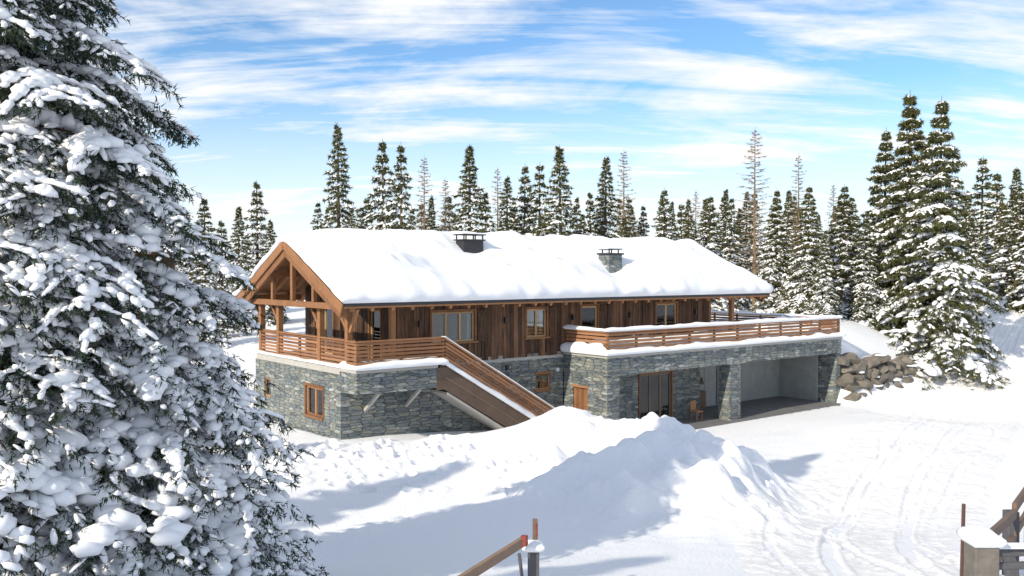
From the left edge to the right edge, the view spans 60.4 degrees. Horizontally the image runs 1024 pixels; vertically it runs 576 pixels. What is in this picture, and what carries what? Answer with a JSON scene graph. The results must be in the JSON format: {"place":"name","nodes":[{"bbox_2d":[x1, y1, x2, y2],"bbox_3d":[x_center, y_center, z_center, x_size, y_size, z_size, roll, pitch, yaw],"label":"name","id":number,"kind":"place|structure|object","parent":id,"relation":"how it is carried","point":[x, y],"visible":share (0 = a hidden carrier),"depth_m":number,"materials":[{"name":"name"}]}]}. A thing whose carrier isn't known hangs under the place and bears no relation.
{"place":"outdoors","nodes":[
{"label":"outdoors","id":0,"kind":"place"},
{"bbox_2d":[45,0,1023,271],"label":"sky","id":1,"kind":"structure","parent":0,"point":[681,87],"materials":[{"name":"blue"}]},
{"bbox_2d":[180,274,1023,575],"bbox_3d":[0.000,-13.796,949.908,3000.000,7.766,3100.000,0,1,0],"label":"snowy ground","id":2,"kind":"structure","parent":0,"point":[652,494],"depth_m":24.44,"materials":[{"name":"white snow"}]},
{"bbox_2d":[50,224,182,318],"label":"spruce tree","id":3,"kind":"object","parent":2,"relation":"on","point":[170,265],"visible":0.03,"depth_m":65.50,"materials":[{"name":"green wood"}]},
{"bbox_2d":[0,0,328,575],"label":"snowy spruce tree","id":4,"kind":"object","parent":2,"relation":"on","point":[103,470],"visible":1,"depth_m":11.82,"materials":[{"name":"white plant"}]},
{"bbox_2d":[187,229,231,348],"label":"spruce tree","id":5,"kind":"object","parent":2,"relation":"on","point":[202,278],"visible":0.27,"depth_m":45.83,"materials":[{"name":"green plant"}]},
{"bbox_2d":[195,220,251,340],"bbox_3d":[-16.504,-0.215,49.718,3.801,7.435,3.669,0,1,16],"label":"spruce tree","id":6,"kind":"object","parent":2,"relation":"on","point":[230,289],"visible":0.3,"depth_m":49.88,"materials":[{"name":"green plant"}]},
{"bbox_2d":[224,206,267,326],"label":"spruce tree","id":7,"kind":"object","parent":2,"relation":"on","point":[240,223],"visible":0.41,"depth_m":57.75,"materials":[{"name":"green plant"}]},
{"bbox_2d":[234,182,291,325],"bbox_3d":[-17.306,-2.054,59.605,4.879,10.677,4.710,0,1,8],"label":"spruce tree","id":8,"kind":"object","parent":2,"relation":"on","point":[256,235],"visible":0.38,"depth_m":59.83,"materials":[{"name":"green plant"}]},
{"bbox_2d":[253,219,287,326],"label":"spruce tree","id":9,"kind":"object","parent":2,"relation":"on","point":[269,321],"visible":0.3,"depth_m":57.72,"materials":[{"name":"green plant"}]},
{"bbox_2d":[303,122,359,323],"bbox_3d":[-11.308,-3.559,58.038,4.797,14.731,4.890,0,1,-9],"label":"spruce tree","id":10,"kind":"object","parent":2,"relation":"on","point":[338,207],"visible":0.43,"depth_m":57.62,"materials":[{"name":"green plant"}]},
{"bbox_2d":[356,197,373,228],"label":"spruce tree","id":11,"kind":"object","parent":2,"relation":"on","point":[365,212],"visible":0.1,"depth_m":74.79,"materials":[{"name":"green plant"}]},
{"bbox_2d":[359,138,403,229],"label":"spruce tree","id":12,"kind":"object","parent":2,"relation":"on","point":[383,171],"visible":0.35,"depth_m":63.51,"materials":[{"name":"green plant"}]},
{"bbox_2d":[382,145,419,229],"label":"spruce tree","id":13,"kind":"object","parent":2,"relation":"on","point":[392,210],"visible":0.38,"depth_m":59.74,"materials":[{"name":"green plant"}]},
{"bbox_2d":[414,157,435,229],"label":"larch tree","id":14,"kind":"object","parent":2,"relation":"on","point":[421,198],"visible":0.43,"depth_m":77.81,"materials":[{"name":"brown plant"}]},
{"bbox_2d":[424,196,439,230],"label":"spruce tree","id":15,"kind":"object","parent":2,"relation":"on","point":[432,217],"visible":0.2,"depth_m":65.72,"materials":[{"name":"green plant"}]},
{"bbox_2d":[437,181,455,230],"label":"larch tree","id":16,"kind":"object","parent":2,"relation":"on","point":[445,214],"visible":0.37,"depth_m":79.86,"materials":[{"name":"brown plant"}]},
{"bbox_2d":[449,145,494,232],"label":"spruce tree","id":17,"kind":"object","parent":2,"relation":"on","point":[476,202],"visible":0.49,"depth_m":61.55,"materials":[{"name":"green plant"}]},
{"bbox_2d":[476,193,494,232],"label":"spruce tree","id":18,"kind":"object","parent":2,"relation":"on","point":[485,216],"visible":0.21,"depth_m":69.64,"materials":[{"name":"green plant"}]},
{"bbox_2d":[489,168,503,230],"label":"larch tree","id":19,"kind":"object","parent":2,"relation":"on","point":[498,193],"visible":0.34,"depth_m":84.81,"materials":[{"name":"brown plant"}]},
{"bbox_2d":[458,519,544,575],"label":"wooden fence","id":20,"kind":"object","parent":2,"relation":"on","point":[534,547],"visible":1,"depth_m":12.76,"materials":[{"name":"brown wood"}]},
{"bbox_2d":[496,175,519,231],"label":"spruce tree","id":21,"kind":"object","parent":2,"relation":"on","point":[506,202],"visible":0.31,"depth_m":67.86,"materials":[{"name":"green plant"}]},
{"bbox_2d":[509,166,537,234],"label":"spruce tree","id":22,"kind":"object","parent":2,"relation":"on","point":[525,208],"visible":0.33,"depth_m":69.72,"materials":[{"name":"green plant"}]},
{"bbox_2d":[522,165,554,235],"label":"spruce tree","id":23,"kind":"object","parent":2,"relation":"on","point":[537,201],"visible":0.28,"depth_m":63.64,"materials":[{"name":"green plant"}]},
{"bbox_2d":[232,228,845,439],"bbox_3d":[2.939,2.246,42.974,29.321,9.955,12.030,-1,1,-38],"label":"alpine chalet","id":24,"kind":"object","parent":2,"relation":"on","point":[416,331],"visible":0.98,"depth_m":37.20,"materials":[{"name":"stone"}]},
{"bbox_2d":[266,301,684,420],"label":"windows and doors","id":25,"kind":"structure","parent":24,"relation":"in","point":[655,389],"depth_m":38.14,"materials":[{"name":"brown wood"}]},
{"bbox_2d":[690,400,702,420],"bbox_3d":[8.770,5.835,41.765,0.450,0.920,0.450,-1,1,-38],"label":"chair","id":26,"kind":"object","parent":24,"relation":"on","point":[692,406],"visible":1,"depth_m":41.80,"materials":[{"name":"brown wood"}]},
{"bbox_2d":[532,144,581,235],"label":"spruce tree","id":27,"kind":"object","parent":2,"relation":"on","point":[556,190],"visible":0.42,"depth_m":61.68,"materials":[{"name":"green plant"}]},
{"bbox_2d":[112,189,1023,310],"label":"distant forest","id":28,"kind":"object","parent":2,"relation":"on","point":[723,208],"visible":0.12,"depth_m":78.58,"materials":[{"name":"green plant"}]},
{"bbox_2d":[580,192,597,235],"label":"spruce tree","id":29,"kind":"object","parent":2,"relation":"on","point":[589,229],"visible":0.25,"depth_m":74.81,"materials":[{"name":"green plant"}]},
{"bbox_2d":[588,157,621,237],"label":"spruce tree","id":30,"kind":"object","parent":2,"relation":"on","point":[598,228],"visible":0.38,"depth_m":65.72,"materials":[{"name":"green plant"}]},
{"bbox_2d":[613,151,637,237],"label":"larch tree","id":31,"kind":"object","parent":2,"relation":"on","point":[624,197],"visible":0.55,"depth_m":79.83,"materials":[{"name":"brown plant"}]},
{"bbox_2d":[637,204,650,236],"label":"spruce tree","id":32,"kind":"object","parent":2,"relation":"on","point":[646,225],"visible":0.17,"depth_m":69.86,"materials":[{"name":"green plant"}]},
{"bbox_2d":[650,187,678,239],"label":"spruce tree","id":33,"kind":"object","parent":2,"relation":"on","point":[662,210],"visible":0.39,"depth_m":59.78,"materials":[{"name":"green plant"}]},
{"bbox_2d":[680,198,696,239],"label":"spruce tree","id":34,"kind":"object","parent":2,"relation":"on","point":[688,228],"visible":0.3,"depth_m":65.90,"materials":[{"name":"green plant"}]},
{"bbox_2d":[689,192,701,235],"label":"larch tree","id":35,"kind":"object","parent":2,"relation":"on","point":[695,211],"visible":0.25,"depth_m":81.85,"materials":[{"name":"brown plant"}]},
{"bbox_2d":[694,197,741,310],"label":"spruce tree","id":36,"kind":"object","parent":2,"relation":"on","point":[722,302],"visible":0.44,"depth_m":63.60,"materials":[{"name":"green plant"}]},
{"bbox_2d":[720,196,751,309],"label":"spruce tree","id":37,"kind":"object","parent":2,"relation":"on","point":[730,232],"visible":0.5,"depth_m":71.70,"materials":[{"name":"green plant"}]},
{"bbox_2d":[729,131,787,311],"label":"larch tree","id":38,"kind":"object","parent":2,"relation":"on","point":[754,229],"visible":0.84,"depth_m":65.85,"materials":[{"name":"white plant"}]},
{"bbox_2d":[749,190,797,313],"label":"spruce tree","id":39,"kind":"object","parent":2,"relation":"on","point":[773,272],"visible":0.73,"depth_m":59.48,"materials":[{"name":"green plant"}]},
{"bbox_2d":[781,155,810,275],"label":"larch tree","id":40,"kind":"object","parent":2,"relation":"on","point":[798,191],"visible":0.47,"depth_m":75.83,"materials":[{"name":"brown plant"}]},
{"bbox_2d":[778,186,836,314],"bbox_3d":[18.674,-1.835,56.129,3.881,9.483,3.781,1,1,42],"label":"spruce tree","id":41,"kind":"object","parent":2,"relation":"on","point":[802,295],"visible":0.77,"depth_m":55.56,"materials":[{"name":"green plant"}]},
{"bbox_2d":[808,230,841,321],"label":"spruce tree","id":42,"kind":"object","parent":2,"relation":"on","point":[824,306],"visible":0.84,"depth_m":53.73,"materials":[{"name":"green plant"}]},
{"bbox_2d":[819,186,837,266],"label":"larch tree","id":43,"kind":"object","parent":2,"relation":"on","point":[833,196],"visible":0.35,"depth_m":79.87,"materials":[{"name":"brown plant"}]},
{"bbox_2d":[813,184,872,325],"bbox_3d":[21.587,-1.953,57.979,4.992,9.797,4.796,1,1,34],"label":"spruce tree","id":44,"kind":"object","parent":2,"relation":"on","point":[841,250],"visible":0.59,"depth_m":57.43,"materials":[{"name":"green plant"}]},
{"bbox_2d":[843,218,895,332],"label":"spruce tree","id":45,"kind":"object","parent":2,"relation":"on","point":[860,296],"visible":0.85,"depth_m":55.52,"materials":[{"name":"green plant"}]},
{"bbox_2d":[849,131,912,296],"bbox_3d":[25.415,-3.067,59.809,6.668,15.792,6.682,-1,1,-36],"label":"spruce tree","id":46,"kind":"object","parent":2,"relation":"on","point":[878,189],"visible":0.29,"depth_m":59.59,"materials":[{"name":"green plant"}]},
{"bbox_2d":[836,352,927,401],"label":"boulder retaining wall","id":47,"kind":"structure","parent":2,"relation":"on","point":[876,370],"depth_m":48.58,"materials":[{"name":"grey stone"}]},
{"bbox_2d":[849,94,982,356],"bbox_3d":[25.573,-3.851,55.662,8.016,17.499,8.345,0,1,-8],"label":"spruce tree","id":48,"kind":"object","parent":2,"relation":"on","point":[889,257],"visible":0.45,"depth_m":55.43,"materials":[{"name":"green plant"}]},
{"bbox_2d":[870,98,1010,390],"bbox_3d":[25.609,-2.065,52.771,8.077,18.936,8.094,0,1,16],"label":"spruce tree","id":49,"kind":"object","parent":2,"relation":"on","point":[961,323],"visible":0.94,"depth_m":51.95,"materials":[{"name":"green plant"}]},
{"bbox_2d":[960,503,965,575],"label":"snow marker pole","id":50,"kind":"object","parent":2,"relation":"on","point":[963,511],"visible":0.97,"depth_m":13.56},
{"bbox_2d":[952,190,987,302],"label":"spruce tree","id":51,"kind":"object","parent":2,"relation":"on","point":[968,207],"visible":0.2,"depth_m":74.72,"materials":[{"name":"green plant"}]},
{"bbox_2d":[962,155,1000,280],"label":"spruce tree","id":52,"kind":"object","parent":2,"relation":"on","point":[983,170],"visible":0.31,"depth_m":84.60,"materials":[{"name":"green plant"}]},
{"bbox_2d":[956,487,1023,575],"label":"roadside fence","id":53,"kind":"object","parent":2,"relation":"on","point":[987,550],"visible":1,"depth_m":12.55,"materials":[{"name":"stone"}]},
{"bbox_2d":[973,173,1022,293],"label":"spruce tree","id":54,"kind":"object","parent":2,"relation":"on","point":[985,244],"visible":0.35,"depth_m":79.74,"materials":[{"name":"green plant"}]},
{"bbox_2d":[976,167,1023,314],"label":"spruce tree","id":55,"kind":"object","parent":2,"relation":"on","point":[1016,270],"visible":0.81,"depth_m":71.88,"materials":[{"name":"green plant"}]},
{"bbox_2d":[1002,215,1023,315],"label":"spruce tree","id":56,"kind":"object","parent":2,"relation":"on","point":[1020,287],"visible":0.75,"depth_m":70.46,"materials":[{"name":"green plant"}]},
{"bbox_2d":[732,307,1023,575],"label":"snowy road","id":57,"kind":"structure","parent":0,"point":[837,478],"depth_m":27.29,"materials":[{"name":"white snow"}]}
]}

